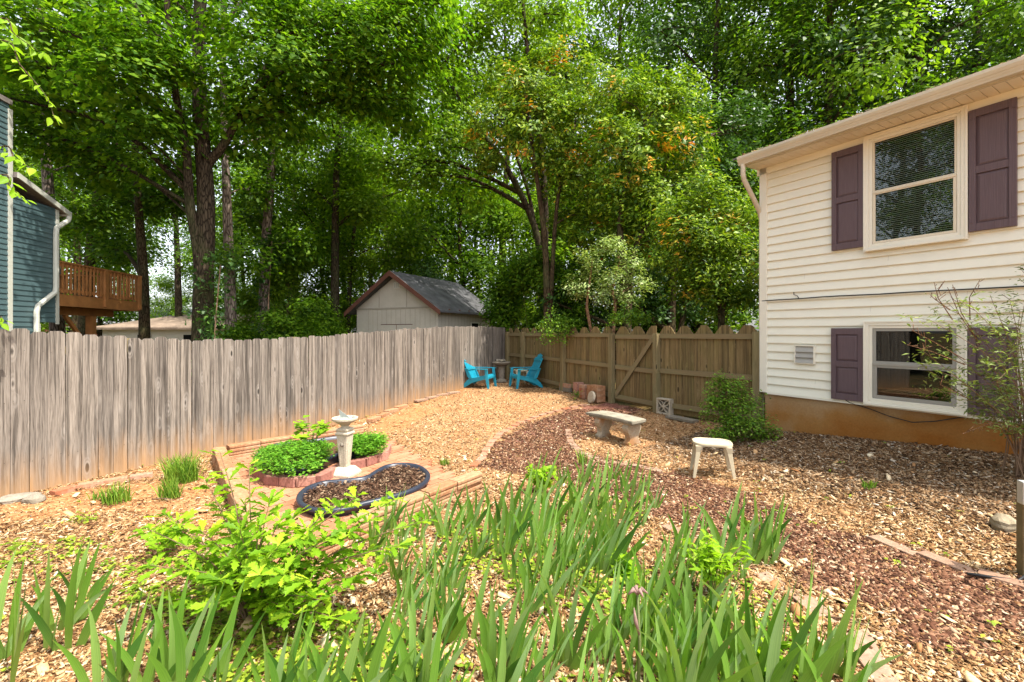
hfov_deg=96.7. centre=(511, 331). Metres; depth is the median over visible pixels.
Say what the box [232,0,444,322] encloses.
woodland tree
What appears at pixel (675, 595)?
iris
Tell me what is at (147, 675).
iris
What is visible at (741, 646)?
iris
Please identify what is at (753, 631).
iris
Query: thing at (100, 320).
woodland tree
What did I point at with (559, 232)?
woodland tree
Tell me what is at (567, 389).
stacked block
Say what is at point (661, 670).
iris
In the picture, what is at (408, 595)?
iris
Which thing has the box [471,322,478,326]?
window
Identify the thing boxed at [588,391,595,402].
round stone
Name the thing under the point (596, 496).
iris
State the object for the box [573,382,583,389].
stacked block
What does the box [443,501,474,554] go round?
iris
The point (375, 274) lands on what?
woodland tree
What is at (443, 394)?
edging block
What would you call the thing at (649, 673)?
iris
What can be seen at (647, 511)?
iris
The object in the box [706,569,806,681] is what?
iris
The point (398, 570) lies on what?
iris
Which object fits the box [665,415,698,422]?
stone slab
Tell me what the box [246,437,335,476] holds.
herb clump
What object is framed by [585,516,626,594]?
iris
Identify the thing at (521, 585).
scattered weeds
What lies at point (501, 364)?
birdbath
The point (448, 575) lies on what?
iris
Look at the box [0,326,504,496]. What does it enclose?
board fence
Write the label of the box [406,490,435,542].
iris
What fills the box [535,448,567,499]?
iris
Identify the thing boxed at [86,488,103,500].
grass tuft
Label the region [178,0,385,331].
woodland tree
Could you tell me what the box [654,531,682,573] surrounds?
iris
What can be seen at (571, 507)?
iris
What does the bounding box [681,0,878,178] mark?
woodland tree
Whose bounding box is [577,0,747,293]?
woodland tree
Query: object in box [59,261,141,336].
wooden deck
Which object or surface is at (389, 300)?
garden shed
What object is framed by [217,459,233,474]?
retaining block
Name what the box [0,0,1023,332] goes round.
sky
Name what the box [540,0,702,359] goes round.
woodland tree
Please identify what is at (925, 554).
path brick
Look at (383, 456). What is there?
ring block
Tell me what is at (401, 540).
iris
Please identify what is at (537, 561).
iris
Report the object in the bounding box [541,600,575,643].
iris
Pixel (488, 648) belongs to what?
iris
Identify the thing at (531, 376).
garden chair
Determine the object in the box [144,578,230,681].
iris
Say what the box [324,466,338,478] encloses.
ring block
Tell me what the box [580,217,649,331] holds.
woodland tree
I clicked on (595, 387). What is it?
stacked block
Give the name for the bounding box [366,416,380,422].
edging block
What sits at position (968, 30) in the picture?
woodland tree
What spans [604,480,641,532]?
iris
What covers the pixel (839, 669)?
iris
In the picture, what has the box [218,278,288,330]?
laurel bush
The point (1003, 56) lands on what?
woodland tree
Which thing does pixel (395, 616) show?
iris
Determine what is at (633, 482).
iris
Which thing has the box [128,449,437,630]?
oak sapling
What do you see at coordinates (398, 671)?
iris
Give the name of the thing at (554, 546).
iris
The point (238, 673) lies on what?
iris
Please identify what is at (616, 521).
iris
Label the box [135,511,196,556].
seedling
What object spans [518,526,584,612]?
iris
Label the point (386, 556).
iris
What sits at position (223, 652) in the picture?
iris
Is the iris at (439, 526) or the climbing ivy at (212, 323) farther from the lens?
the climbing ivy at (212, 323)
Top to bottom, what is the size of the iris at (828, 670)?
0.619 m
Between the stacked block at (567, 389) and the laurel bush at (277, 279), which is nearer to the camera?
the stacked block at (567, 389)
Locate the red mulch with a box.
[469,407,1023,676]
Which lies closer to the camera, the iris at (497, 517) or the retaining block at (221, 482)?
the iris at (497, 517)
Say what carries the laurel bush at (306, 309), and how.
on the ground
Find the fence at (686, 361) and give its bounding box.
[505,325,762,426]
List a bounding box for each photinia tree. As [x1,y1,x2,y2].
[454,24,628,327]
[552,53,725,333]
[635,160,758,328]
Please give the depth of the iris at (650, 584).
2.45 m
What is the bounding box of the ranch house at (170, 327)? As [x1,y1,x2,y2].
[96,315,251,340]
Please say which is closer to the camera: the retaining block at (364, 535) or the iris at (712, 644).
the iris at (712, 644)
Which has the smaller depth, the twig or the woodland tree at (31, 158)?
the twig
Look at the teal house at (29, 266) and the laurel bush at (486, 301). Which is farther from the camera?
the laurel bush at (486, 301)
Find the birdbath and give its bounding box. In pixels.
[492,359,510,382]
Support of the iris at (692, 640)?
on the ground
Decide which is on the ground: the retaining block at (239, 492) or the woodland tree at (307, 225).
the woodland tree at (307, 225)
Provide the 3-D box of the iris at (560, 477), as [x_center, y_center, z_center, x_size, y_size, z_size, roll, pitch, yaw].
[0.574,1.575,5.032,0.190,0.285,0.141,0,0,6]
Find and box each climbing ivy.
[181,248,246,376]
[244,225,297,329]
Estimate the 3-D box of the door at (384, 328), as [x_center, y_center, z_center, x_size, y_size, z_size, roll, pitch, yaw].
[-4.192,0.735,15.460,0.660,1.930,0.014,0,0,26]
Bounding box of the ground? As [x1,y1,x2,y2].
[0,333,1023,681]
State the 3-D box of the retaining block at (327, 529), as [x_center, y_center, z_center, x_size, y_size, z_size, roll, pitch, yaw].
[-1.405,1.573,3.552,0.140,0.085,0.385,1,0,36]
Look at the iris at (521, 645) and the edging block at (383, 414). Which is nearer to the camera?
the iris at (521, 645)
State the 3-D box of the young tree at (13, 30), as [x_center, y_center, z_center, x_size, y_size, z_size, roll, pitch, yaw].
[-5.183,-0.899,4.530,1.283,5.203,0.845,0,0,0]
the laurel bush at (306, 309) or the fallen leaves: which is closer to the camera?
the fallen leaves
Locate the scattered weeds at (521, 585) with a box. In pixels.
[1,395,1001,671]
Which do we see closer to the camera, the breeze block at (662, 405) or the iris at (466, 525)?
the iris at (466, 525)
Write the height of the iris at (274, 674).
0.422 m
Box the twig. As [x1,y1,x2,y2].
[825,616,873,628]
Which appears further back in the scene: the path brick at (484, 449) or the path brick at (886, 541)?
the path brick at (484, 449)
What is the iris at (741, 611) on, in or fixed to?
on the ground
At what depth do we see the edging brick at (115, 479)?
5.15 m
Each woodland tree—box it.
[0,0,260,339]
[0,4,87,254]
[1,0,221,335]
[3,82,81,248]
[13,9,132,331]
[14,150,152,332]
[14,166,81,332]
[40,176,172,336]
[41,322,75,331]
[81,140,171,300]
[112,37,246,316]
[114,0,374,328]
[137,272,191,318]
[156,218,237,316]
[165,66,279,295]
[166,158,299,314]
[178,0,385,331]
[215,144,359,313]
[218,15,348,311]
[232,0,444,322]
[234,146,383,334]
[237,227,353,333]
[276,189,412,332]
[289,0,459,267]
[292,39,431,333]
[307,134,444,332]
[310,104,377,266]
[339,170,492,324]
[342,220,446,300]
[374,101,530,326]
[383,11,509,277]
[426,0,593,331]
[430,138,524,297]
[445,181,572,332]
[478,171,618,341]
[496,43,585,247]
[508,117,647,330]
[514,0,632,264]
[517,173,615,327]
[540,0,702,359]
[559,97,714,333]
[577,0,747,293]
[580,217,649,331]
[597,16,694,250]
[610,70,767,333]
[613,0,904,325]
[633,141,758,333]
[636,259,758,333]
[665,0,784,179]
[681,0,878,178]
[699,0,987,154]
[738,1,873,137]
[748,0,1005,142]
[798,0,1023,117]
[834,0,1004,107]
[843,0,1023,105]
[893,0,1023,79]
[931,3,1020,84]
[982,43,1023,69]
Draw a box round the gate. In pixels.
[614,326,656,407]
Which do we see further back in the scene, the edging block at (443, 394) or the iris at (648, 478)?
the edging block at (443, 394)
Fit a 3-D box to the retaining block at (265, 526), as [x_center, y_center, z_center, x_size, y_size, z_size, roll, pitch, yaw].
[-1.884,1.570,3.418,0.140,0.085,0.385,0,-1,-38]
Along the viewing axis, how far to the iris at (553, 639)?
2.15 m
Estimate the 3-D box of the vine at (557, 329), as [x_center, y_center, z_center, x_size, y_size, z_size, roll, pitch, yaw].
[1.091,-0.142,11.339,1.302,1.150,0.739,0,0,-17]
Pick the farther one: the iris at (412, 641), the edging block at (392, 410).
the edging block at (392, 410)
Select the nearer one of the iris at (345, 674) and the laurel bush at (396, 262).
the iris at (345, 674)
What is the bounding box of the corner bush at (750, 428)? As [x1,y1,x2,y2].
[690,370,784,441]
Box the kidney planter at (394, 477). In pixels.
[296,463,429,517]
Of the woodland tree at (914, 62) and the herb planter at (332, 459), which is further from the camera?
the woodland tree at (914, 62)
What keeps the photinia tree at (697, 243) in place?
on the ground
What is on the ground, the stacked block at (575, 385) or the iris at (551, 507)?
the iris at (551, 507)
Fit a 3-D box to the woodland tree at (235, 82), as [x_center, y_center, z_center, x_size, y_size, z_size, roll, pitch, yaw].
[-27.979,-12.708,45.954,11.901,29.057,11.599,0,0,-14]
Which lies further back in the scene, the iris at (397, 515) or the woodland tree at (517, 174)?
the woodland tree at (517, 174)
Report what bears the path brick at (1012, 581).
on the ground
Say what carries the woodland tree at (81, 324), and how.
on the ground
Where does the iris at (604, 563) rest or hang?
on the ground
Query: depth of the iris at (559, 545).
2.89 m
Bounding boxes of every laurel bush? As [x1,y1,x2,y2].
[215,317,267,340]
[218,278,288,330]
[240,235,330,323]
[248,314,274,339]
[251,306,333,339]
[288,294,351,336]
[321,236,388,329]
[374,217,431,277]
[403,254,456,282]
[476,245,537,331]
[477,291,527,331]
[495,238,576,331]
[538,259,615,342]
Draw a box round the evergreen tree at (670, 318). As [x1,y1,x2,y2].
[533,88,782,333]
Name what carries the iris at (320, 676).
on the ground
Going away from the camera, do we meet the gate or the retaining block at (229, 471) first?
the retaining block at (229, 471)
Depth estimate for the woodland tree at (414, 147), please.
26.67 m
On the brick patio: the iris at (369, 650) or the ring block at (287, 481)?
the ring block at (287, 481)
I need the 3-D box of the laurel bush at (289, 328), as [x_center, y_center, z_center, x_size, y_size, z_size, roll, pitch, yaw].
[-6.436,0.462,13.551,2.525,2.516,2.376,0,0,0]
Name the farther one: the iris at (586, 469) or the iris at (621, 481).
the iris at (586, 469)
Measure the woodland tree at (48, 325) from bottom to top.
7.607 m
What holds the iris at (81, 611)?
on the ground
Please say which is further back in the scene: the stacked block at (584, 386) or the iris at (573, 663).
the stacked block at (584, 386)
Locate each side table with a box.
[511,369,529,384]
[690,437,735,478]
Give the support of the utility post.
on the ground
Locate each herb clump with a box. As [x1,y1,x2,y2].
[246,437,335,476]
[334,430,388,457]
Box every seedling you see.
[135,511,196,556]
[525,463,557,488]
[604,549,640,584]
[680,529,754,593]
[751,636,798,681]
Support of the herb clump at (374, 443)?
on the herb planter at (332, 459)
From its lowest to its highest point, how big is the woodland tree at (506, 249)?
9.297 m
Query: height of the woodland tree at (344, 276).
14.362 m
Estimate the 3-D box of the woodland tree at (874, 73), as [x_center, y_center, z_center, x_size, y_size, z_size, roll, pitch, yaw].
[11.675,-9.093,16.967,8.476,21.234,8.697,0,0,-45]
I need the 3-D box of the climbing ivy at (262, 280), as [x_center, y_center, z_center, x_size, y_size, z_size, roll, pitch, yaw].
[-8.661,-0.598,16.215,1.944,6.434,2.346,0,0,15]
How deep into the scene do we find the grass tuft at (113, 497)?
4.51 m
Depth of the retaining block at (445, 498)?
4.50 m
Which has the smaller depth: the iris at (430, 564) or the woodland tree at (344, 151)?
the iris at (430, 564)
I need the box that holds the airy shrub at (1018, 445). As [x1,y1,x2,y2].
[896,265,1023,478]
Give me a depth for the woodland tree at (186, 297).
43.05 m
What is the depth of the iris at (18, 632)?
2.06 m
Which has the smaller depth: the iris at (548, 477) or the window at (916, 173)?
the iris at (548, 477)
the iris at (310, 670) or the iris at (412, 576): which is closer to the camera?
the iris at (310, 670)
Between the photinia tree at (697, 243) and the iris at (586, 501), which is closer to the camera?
the iris at (586, 501)
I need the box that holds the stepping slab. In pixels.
[846,628,898,681]
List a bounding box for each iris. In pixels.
[0,548,54,661]
[10,557,27,681]
[17,540,114,651]
[31,538,120,631]
[53,579,154,681]
[55,549,108,603]
[98,616,176,681]
[99,569,206,681]
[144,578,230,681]
[177,576,264,681]
[202,639,262,681]
[244,610,316,681]
[262,605,335,681]
[287,630,347,681]
[302,593,408,681]
[302,620,368,681]
[337,625,414,681]
[353,607,390,665]
[367,510,395,550]
[373,483,409,531]
[373,529,399,564]
[377,581,418,642]
[382,520,419,559]
[383,631,423,681]
[385,590,459,681]
[387,543,418,580]
[390,554,427,597]
[391,498,416,536]
[392,571,467,681]
[394,563,432,619]
[394,572,444,641]
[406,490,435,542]
[408,617,461,677]
[411,528,447,575]
[411,567,449,612]
[419,567,474,643]
[421,484,469,536]
[423,485,446,525]
[423,548,458,591]
[428,562,471,630]
[429,531,471,585]
[435,545,473,588]
[442,652,475,681]
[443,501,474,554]
[449,498,475,535]
[449,552,514,644]
[453,484,494,530]
[456,504,473,524]
[465,523,494,562]
[470,503,500,553]
[472,607,558,681]
[473,584,539,681]
[473,625,515,670]
[483,473,535,530]
[483,583,542,657]
[489,490,533,558]
[498,482,539,540]
[499,525,535,582]
[505,596,541,666]
[510,462,536,517]
[511,474,563,554]
[512,563,554,614]
[517,514,549,594]
[518,484,568,535]
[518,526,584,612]
[519,629,567,681]
[520,500,565,587]
[527,453,549,476]
[530,598,579,680]
[532,471,579,520]
[532,488,566,565]
[533,564,611,670]
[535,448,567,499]
[535,477,586,601]
[536,500,596,593]
[541,501,591,573]
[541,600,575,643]
[552,478,596,549]
[554,499,610,586]
[555,462,586,520]
[555,506,591,578]
[556,464,571,485]
[560,490,609,600]
[561,626,601,681]
[566,474,609,524]
[567,451,604,507]
[567,605,610,678]
[569,460,618,527]
[570,509,611,568]
[572,546,645,645]
[575,453,596,481]
[576,554,636,658]
[579,640,619,681]
[583,502,648,576]
[585,500,617,568]
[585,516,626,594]
[590,459,603,486]
[591,450,617,504]
[591,593,624,664]
[593,505,651,553]
[596,495,637,548]
[601,547,665,630]
[604,453,626,479]
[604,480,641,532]
[610,602,651,681]
[612,459,639,491]
[612,547,662,681]
[613,474,650,519]
[619,452,652,500]
[622,472,655,527]
[626,561,668,640]
[627,594,680,671]
[628,590,679,644]
[630,529,680,595]
[633,557,697,628]
[634,590,702,681]
[636,620,706,681]
[639,464,654,490]
[640,586,757,681]
[645,484,667,507]
[650,565,696,629]
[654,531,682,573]
[660,524,700,597]
[661,509,697,566]
[661,560,737,626]
[662,582,728,646]
[663,599,704,653]
[667,500,708,555]
[668,535,692,582]
[673,576,758,681]
[675,576,752,673]
[677,561,739,631]
[681,511,713,565]
[684,541,698,586]
[693,499,752,560]
[693,573,850,681]
[695,579,760,640]
[698,531,744,584]
[702,480,763,556]
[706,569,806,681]
[715,510,779,565]
[722,526,755,580]
[737,598,814,681]
[738,490,792,561]
[740,494,791,565]
[743,595,773,648]
[753,542,838,679]
[764,576,800,654]
[785,579,903,681]
[789,588,836,665]
[797,578,883,681]
[809,605,877,677]
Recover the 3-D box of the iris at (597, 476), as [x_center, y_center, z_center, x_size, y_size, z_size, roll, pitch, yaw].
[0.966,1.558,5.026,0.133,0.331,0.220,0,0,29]
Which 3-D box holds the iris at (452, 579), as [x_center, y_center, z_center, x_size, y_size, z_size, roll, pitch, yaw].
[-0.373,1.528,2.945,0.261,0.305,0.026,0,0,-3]
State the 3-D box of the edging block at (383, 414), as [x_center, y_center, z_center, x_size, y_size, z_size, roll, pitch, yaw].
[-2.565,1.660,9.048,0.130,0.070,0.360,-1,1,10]
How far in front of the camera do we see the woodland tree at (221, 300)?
38.56 m
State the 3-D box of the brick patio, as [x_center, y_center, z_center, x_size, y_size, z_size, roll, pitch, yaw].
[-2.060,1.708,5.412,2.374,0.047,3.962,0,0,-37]
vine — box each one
[530,304,582,348]
[603,293,665,330]
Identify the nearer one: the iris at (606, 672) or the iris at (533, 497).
the iris at (606, 672)
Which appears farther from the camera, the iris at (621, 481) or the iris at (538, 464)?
the iris at (538, 464)
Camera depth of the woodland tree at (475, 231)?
29.75 m
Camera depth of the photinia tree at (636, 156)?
11.71 m
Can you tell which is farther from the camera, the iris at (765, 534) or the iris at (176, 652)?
the iris at (765, 534)
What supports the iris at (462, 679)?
on the ground
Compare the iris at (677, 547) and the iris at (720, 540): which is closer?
the iris at (720, 540)
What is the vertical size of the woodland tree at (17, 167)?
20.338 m
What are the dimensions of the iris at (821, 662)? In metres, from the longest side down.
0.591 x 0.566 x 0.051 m
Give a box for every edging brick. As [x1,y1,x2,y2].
[49,484,78,495]
[78,479,103,489]
[103,475,127,485]
[130,471,152,480]
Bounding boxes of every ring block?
[253,467,267,477]
[259,470,272,481]
[263,474,283,485]
[279,475,296,487]
[296,474,315,486]
[315,470,330,481]
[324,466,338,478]
[351,458,365,467]
[363,455,377,466]
[374,451,388,462]
[380,447,389,454]
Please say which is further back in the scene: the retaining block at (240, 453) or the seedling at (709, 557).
the retaining block at (240, 453)
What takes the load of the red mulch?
on the ground
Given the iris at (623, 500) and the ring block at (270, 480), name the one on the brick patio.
the ring block at (270, 480)
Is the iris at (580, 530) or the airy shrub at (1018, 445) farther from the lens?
the airy shrub at (1018, 445)
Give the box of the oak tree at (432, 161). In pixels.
[337,0,614,318]
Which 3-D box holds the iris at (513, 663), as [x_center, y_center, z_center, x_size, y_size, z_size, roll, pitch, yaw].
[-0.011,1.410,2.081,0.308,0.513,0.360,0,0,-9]
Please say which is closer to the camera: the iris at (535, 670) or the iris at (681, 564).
the iris at (535, 670)
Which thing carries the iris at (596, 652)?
on the ground
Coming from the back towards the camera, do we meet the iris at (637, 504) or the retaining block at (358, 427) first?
the retaining block at (358, 427)
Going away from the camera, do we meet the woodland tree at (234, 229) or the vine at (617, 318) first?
the vine at (617, 318)
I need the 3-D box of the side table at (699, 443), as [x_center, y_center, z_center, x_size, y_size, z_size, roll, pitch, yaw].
[2.348,1.483,5.342,0.459,0.400,0.369,0,0,16]
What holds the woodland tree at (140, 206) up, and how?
on the ground
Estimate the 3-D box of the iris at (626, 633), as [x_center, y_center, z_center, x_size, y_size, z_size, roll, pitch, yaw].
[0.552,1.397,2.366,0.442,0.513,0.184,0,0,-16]
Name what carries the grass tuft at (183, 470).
on the ground
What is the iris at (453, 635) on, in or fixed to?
on the ground
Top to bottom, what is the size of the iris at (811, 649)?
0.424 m
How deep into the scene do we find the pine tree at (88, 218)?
15.00 m
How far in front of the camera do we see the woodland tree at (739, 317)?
15.68 m
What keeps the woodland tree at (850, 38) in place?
on the ground
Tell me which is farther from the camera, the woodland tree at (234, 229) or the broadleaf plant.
the woodland tree at (234, 229)
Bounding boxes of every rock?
[0,492,41,504]
[21,494,46,503]
[989,513,1015,533]
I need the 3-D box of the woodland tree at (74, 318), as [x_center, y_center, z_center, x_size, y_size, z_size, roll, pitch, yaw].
[-26.907,-9.231,27.963,9.155,22.352,8.922,0,0,37]
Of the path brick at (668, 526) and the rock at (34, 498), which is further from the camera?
the rock at (34, 498)
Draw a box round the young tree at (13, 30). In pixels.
[0,17,62,330]
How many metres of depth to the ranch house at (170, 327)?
27.00 m
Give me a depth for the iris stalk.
2.00 m
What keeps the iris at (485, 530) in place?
on the ground
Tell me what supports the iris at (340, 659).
on the ground
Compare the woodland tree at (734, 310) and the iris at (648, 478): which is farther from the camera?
the woodland tree at (734, 310)
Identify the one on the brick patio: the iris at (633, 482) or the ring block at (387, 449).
the ring block at (387, 449)
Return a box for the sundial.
[332,410,361,478]
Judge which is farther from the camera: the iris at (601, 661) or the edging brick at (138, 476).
the edging brick at (138, 476)
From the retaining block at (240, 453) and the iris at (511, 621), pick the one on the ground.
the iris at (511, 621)
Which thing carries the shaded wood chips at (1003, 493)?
on the ground
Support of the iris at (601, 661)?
on the ground
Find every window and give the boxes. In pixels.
[182,333,190,340]
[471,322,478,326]
[863,104,968,251]
[863,319,967,416]
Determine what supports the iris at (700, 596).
on the ground
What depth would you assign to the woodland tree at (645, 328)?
17.21 m
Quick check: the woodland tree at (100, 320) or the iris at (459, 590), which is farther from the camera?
the woodland tree at (100, 320)
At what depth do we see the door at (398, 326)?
15.16 m
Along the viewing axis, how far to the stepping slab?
2.18 m
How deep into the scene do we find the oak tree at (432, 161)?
15.26 m
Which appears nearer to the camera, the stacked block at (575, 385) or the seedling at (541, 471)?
the seedling at (541, 471)
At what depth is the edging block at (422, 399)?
10.44 m
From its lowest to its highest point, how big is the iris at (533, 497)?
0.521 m
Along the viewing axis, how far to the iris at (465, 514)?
3.99 m
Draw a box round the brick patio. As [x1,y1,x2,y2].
[213,433,455,563]
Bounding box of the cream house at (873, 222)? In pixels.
[733,55,1023,454]
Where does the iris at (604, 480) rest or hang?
on the ground
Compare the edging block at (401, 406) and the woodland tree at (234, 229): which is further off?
the woodland tree at (234, 229)
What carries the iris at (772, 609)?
on the ground
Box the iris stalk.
[628,585,647,681]
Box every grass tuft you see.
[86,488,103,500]
[98,478,135,505]
[150,476,185,499]
[155,448,212,483]
[440,458,449,465]
[575,450,587,464]
[861,478,877,489]
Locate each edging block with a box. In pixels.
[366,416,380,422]
[376,412,389,417]
[383,408,398,412]
[394,404,407,409]
[414,398,427,401]
[435,393,449,395]
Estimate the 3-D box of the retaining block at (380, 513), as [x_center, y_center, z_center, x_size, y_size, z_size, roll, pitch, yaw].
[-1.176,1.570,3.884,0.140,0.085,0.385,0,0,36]
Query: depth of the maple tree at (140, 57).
11.16 m
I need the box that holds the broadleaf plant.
[291,415,330,443]
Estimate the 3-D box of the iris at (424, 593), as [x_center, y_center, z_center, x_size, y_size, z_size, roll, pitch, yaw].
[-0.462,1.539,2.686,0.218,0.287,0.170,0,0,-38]
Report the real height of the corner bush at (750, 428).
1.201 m
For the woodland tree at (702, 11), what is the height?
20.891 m
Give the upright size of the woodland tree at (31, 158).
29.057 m
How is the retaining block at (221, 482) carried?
on the brick patio
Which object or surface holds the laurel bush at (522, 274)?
on the ground
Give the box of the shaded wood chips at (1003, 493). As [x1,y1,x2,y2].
[625,424,1023,556]
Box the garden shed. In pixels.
[344,270,490,332]
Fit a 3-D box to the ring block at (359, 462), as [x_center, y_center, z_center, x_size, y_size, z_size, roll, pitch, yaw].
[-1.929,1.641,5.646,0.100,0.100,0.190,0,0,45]
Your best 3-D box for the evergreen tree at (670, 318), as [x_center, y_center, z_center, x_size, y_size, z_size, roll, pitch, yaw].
[4.802,-3.170,13.924,8.588,9.503,3.409,0,0,-19]
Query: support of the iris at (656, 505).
on the ground
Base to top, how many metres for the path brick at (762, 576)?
0.050 m
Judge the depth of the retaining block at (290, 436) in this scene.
6.80 m
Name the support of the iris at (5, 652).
on the ground
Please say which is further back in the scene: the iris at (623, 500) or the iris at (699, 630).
the iris at (623, 500)
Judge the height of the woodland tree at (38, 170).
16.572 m
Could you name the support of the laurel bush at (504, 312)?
on the ground
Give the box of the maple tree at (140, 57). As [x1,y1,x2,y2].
[0,0,483,379]
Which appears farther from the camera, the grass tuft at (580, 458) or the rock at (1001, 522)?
the grass tuft at (580, 458)
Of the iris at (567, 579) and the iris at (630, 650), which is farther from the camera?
the iris at (567, 579)
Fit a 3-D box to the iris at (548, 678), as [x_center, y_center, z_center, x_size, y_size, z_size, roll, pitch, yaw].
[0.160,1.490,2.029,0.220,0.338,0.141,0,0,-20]
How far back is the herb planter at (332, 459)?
5.76 m
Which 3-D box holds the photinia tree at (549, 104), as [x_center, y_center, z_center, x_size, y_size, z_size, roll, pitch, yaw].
[0.849,-3.606,13.279,5.130,10.264,3.662,0,0,0]
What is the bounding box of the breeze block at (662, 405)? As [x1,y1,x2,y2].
[656,397,673,414]
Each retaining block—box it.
[213,446,226,457]
[215,453,230,464]
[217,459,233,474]
[220,477,225,490]
[221,467,239,482]
[224,476,243,490]
[226,440,260,451]
[228,487,248,505]
[229,448,258,457]
[235,497,257,519]
[240,510,267,526]
[249,525,272,545]
[259,436,289,446]
[287,431,316,440]
[311,532,359,559]
[313,518,357,548]
[316,427,337,437]
[337,424,363,430]
[350,505,396,528]
[359,516,394,538]
[393,491,428,513]
[397,501,430,523]
[420,480,456,500]
[430,491,457,508]
[449,471,481,489]
[457,481,481,495]
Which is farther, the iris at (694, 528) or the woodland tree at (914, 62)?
the woodland tree at (914, 62)
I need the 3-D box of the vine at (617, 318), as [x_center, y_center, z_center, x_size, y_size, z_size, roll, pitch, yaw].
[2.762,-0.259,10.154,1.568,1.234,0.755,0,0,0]
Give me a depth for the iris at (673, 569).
2.94 m
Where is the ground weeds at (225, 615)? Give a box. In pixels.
[0,492,812,681]
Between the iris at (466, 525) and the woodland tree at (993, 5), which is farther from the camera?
the woodland tree at (993, 5)
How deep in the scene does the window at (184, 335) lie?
26.97 m
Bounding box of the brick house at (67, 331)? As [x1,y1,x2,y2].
[42,309,191,334]
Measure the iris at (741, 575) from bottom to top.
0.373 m
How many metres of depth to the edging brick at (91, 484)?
5.01 m
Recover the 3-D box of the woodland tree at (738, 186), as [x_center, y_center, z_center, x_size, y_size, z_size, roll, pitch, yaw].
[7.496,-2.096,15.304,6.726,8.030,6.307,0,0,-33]
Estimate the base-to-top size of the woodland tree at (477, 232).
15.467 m
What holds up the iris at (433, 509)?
on the ground
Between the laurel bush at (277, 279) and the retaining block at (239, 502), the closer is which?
the retaining block at (239, 502)
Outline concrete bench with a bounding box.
[586,410,645,445]
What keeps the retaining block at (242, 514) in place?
on the retaining block
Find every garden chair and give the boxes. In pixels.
[464,360,496,388]
[509,354,542,388]
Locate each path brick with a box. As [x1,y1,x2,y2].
[469,461,480,467]
[475,456,485,462]
[482,447,490,451]
[646,467,661,472]
[660,523,691,537]
[754,571,799,595]
[792,595,838,622]
[868,535,917,555]
[916,550,976,572]
[977,568,1023,587]
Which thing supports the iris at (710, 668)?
on the ground
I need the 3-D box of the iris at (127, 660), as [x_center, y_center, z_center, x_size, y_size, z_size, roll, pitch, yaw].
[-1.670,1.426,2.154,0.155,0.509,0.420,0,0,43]
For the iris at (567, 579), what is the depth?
2.89 m
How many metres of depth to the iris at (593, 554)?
2.92 m
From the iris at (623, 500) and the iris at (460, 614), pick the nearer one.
the iris at (460, 614)
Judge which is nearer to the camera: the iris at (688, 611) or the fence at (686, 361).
the iris at (688, 611)
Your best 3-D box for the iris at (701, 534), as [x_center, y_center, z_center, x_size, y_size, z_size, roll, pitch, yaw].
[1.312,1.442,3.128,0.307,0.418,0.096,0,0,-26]
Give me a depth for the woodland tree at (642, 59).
35.62 m
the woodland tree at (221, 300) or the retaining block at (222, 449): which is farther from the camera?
the woodland tree at (221, 300)
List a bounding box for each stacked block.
[559,383,570,387]
[559,387,571,391]
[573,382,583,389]
[579,384,588,388]
[587,384,604,391]
[587,390,604,396]
[587,395,604,402]
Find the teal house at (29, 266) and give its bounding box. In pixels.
[0,94,71,406]
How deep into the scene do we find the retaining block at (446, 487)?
4.49 m
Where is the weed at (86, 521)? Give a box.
[61,510,96,523]
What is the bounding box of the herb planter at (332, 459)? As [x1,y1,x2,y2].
[254,435,379,475]
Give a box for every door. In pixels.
[381,325,395,331]
[397,325,412,329]
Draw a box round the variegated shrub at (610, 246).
[561,229,667,333]
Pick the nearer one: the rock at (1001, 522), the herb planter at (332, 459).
the rock at (1001, 522)
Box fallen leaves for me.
[0,420,1023,681]
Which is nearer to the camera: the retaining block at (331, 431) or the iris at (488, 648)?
the iris at (488, 648)
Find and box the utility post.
[966,480,1023,579]
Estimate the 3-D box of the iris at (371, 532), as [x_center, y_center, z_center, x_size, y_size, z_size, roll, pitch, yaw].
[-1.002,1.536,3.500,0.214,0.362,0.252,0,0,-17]
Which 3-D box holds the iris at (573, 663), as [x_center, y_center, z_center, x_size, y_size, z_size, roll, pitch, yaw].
[0.267,1.407,2.238,0.466,0.485,0.040,5,-1,36]
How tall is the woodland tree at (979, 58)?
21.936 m
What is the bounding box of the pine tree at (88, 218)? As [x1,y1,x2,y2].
[0,0,218,360]
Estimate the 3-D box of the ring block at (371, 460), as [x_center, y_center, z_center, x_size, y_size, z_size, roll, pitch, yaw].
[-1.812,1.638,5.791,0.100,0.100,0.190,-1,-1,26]
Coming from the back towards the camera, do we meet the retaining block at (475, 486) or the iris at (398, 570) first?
the retaining block at (475, 486)
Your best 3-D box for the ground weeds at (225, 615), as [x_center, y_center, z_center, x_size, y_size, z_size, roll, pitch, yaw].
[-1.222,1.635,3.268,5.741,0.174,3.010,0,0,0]
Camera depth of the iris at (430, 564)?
3.13 m
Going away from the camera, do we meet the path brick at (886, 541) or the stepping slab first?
the stepping slab
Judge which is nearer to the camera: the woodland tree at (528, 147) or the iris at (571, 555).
the iris at (571, 555)
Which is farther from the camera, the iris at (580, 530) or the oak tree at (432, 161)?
the oak tree at (432, 161)
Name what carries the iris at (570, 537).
on the ground
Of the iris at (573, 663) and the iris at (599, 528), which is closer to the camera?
the iris at (573, 663)
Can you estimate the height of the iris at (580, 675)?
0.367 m
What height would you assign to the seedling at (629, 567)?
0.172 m
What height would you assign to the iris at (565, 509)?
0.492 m

